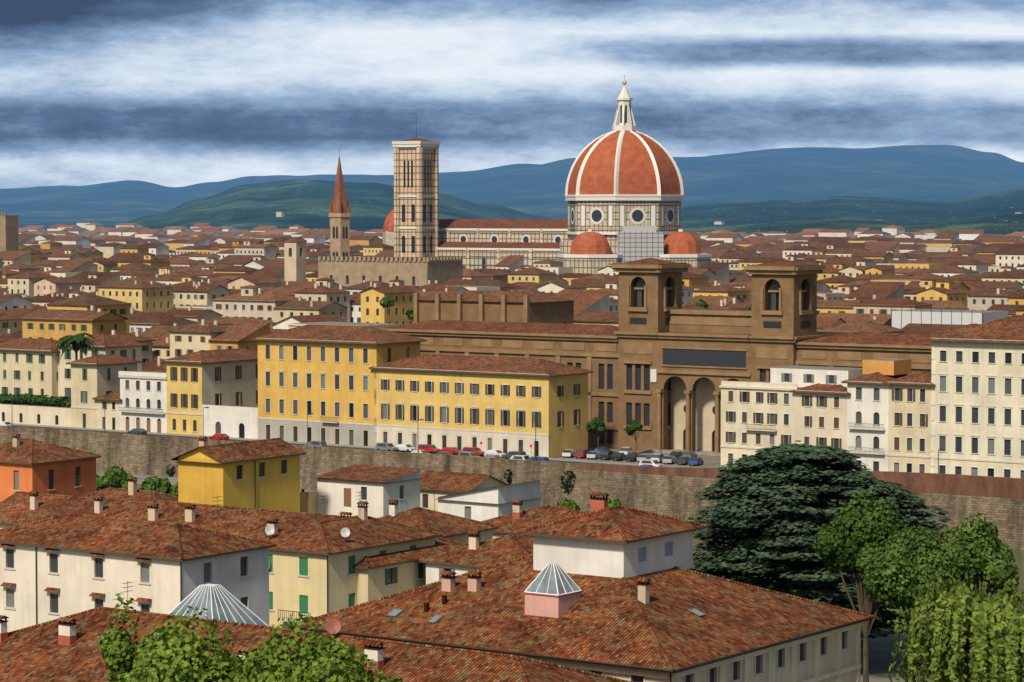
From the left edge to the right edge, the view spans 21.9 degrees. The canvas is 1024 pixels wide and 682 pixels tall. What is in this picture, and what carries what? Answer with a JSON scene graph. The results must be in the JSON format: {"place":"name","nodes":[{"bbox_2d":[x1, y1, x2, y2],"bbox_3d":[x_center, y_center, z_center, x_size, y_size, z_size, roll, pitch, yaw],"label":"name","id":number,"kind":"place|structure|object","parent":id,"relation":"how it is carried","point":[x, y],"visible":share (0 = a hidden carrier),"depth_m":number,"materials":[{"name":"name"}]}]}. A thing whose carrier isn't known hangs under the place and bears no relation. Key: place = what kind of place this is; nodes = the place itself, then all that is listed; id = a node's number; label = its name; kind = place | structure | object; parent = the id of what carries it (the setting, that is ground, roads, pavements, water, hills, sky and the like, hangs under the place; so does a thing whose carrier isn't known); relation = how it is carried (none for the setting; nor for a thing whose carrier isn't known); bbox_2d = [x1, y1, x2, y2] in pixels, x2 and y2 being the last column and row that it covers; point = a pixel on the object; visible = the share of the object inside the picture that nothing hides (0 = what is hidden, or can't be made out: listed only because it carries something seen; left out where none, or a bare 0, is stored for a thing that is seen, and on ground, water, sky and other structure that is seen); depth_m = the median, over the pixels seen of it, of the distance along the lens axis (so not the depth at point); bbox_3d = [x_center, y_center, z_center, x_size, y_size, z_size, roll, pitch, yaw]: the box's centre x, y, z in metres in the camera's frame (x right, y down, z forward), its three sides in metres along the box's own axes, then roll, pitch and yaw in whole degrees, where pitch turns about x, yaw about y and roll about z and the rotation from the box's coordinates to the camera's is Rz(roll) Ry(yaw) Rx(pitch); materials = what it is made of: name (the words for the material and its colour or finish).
{"place":"outdoors","nodes":[
{"label":"outdoors","id":0,"kind":"place"},
{"bbox_2d":[0,296,751,492],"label":"trees","id":1,"kind":"object","parent":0,"point":[79,341],"visible":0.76,"depth_m":594.64,"materials":[{"name":"plant"}]},
{"bbox_2d":[0,145,1023,227],"bbox_3d":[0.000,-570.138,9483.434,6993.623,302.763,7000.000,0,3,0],"label":"hill ridge","id":2,"kind":"structure","parent":0,"point":[934,172],"depth_m":8595.63,"materials":[{"name":"paint"}]},
{"bbox_2d":[0,423,1023,631],"bbox_3d":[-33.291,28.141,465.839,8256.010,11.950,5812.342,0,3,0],"label":"embankment wall","id":3,"kind":"structure","parent":0,"point":[670,491],"depth_m":497.11,"materials":[{"name":"asphalt"},{"name":"stone"}]},
{"bbox_2d":[0,396,943,473],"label":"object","id":4,"kind":"object","parent":3,"relation":"on","point":[657,459],"visible":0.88,"depth_m":517.09,"materials":[{"name":"paint"}]},
{"bbox_2d":[0,0,1023,188],"label":"sky","id":5,"kind":"structure","parent":0,"point":[168,93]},
{"bbox_2d":[45,180,1023,231],"bbox_3d":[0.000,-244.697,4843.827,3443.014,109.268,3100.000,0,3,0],"label":"hill ridge","id":6,"kind":"structure","parent":0,"point":[305,203],"depth_m":4533.57,"materials":[{"name":"paint"}]},
{"bbox_2d":[223,211,1023,226],"bbox_3d":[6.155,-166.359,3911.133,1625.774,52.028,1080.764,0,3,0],"label":"ridge villas","id":7,"kind":"object","parent":6,"relation":"on","point":[280,213],"visible":0.09,"depth_m":4022.55,"materials":[{"name":"paint"}]},
{"bbox_2d":[555,447,964,681],"bbox_3d":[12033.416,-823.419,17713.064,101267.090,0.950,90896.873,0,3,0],"label":"road","id":8,"kind":"structure","parent":0,"point":[881,659],"depth_m":298.69,"materials":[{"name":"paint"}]},
{"bbox_2d":[0,75,711,280],"bbox_3d":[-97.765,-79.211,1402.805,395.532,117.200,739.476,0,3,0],"label":"duomo cathedral and towers","id":9,"kind":"structure","parent":8,"relation":"on","point":[624,193],"depth_m":1329.45,"materials":[{"name":"paint"}]},
{"bbox_2d":[0,433,873,681],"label":"houses","id":10,"kind":"structure","parent":8,"relation":"on","point":[409,574],"depth_m":236.00,"materials":[{"name":"paint"}]},
{"bbox_2d":[0,315,1023,477],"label":"riverfront buildings","id":11,"kind":"structure","parent":8,"relation":"on","point":[961,402],"depth_m":529.67,"materials":[{"name":"paint"}]},
{"bbox_2d":[0,270,1023,372],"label":"city houses","id":12,"kind":"structure","parent":8,"relation":"on","point":[168,315],"depth_m":734.98,"materials":[{"name":"paint"}]},
{"bbox_2d":[0,238,1023,296],"bbox_3d":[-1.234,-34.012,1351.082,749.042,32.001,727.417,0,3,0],"label":"city houses","id":13,"kind":"structure","parent":8,"relation":"on","point":[42,272],"depth_m":1198.62,"materials":[{"name":"paint"}]},
{"bbox_2d":[19,221,1023,257],"bbox_3d":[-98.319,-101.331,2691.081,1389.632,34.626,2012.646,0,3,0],"label":"city houses","id":14,"kind":"structure","parent":8,"relation":"on","point":[108,242],"depth_m":2242.59,"materials":[{"name":"paint"}]},
{"bbox_2d":[96,443,1023,681],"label":"riverbank trees","id":15,"kind":"object","parent":8,"relation":"on","point":[854,543],"visible":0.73,"depth_m":262.24,"materials":[{"name":"plant"}]},
{"bbox_2d":[379,258,936,456],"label":"library building","id":16,"kind":"structure","parent":8,"relation":"on","point":[658,360],"depth_m":532.81,"materials":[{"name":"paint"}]},
{"bbox_2d":[681,214,1023,234],"bbox_3d":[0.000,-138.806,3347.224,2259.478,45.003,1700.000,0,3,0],"label":"low hill slopes","id":17,"kind":"structure","parent":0,"point":[1006,224],"depth_m":3330.62,"materials":[{"name":"paint"}]},
{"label":"hillside terrain","id":18,"kind":"structure","parent":0,"visible":0},
{"bbox_2d":[98,592,403,681],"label":"hillside trees","id":19,"kind":"object","parent":18,"relation":"on","point":[167,655],"visible":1,"depth_m":119.78,"materials":[{"name":"plant"}]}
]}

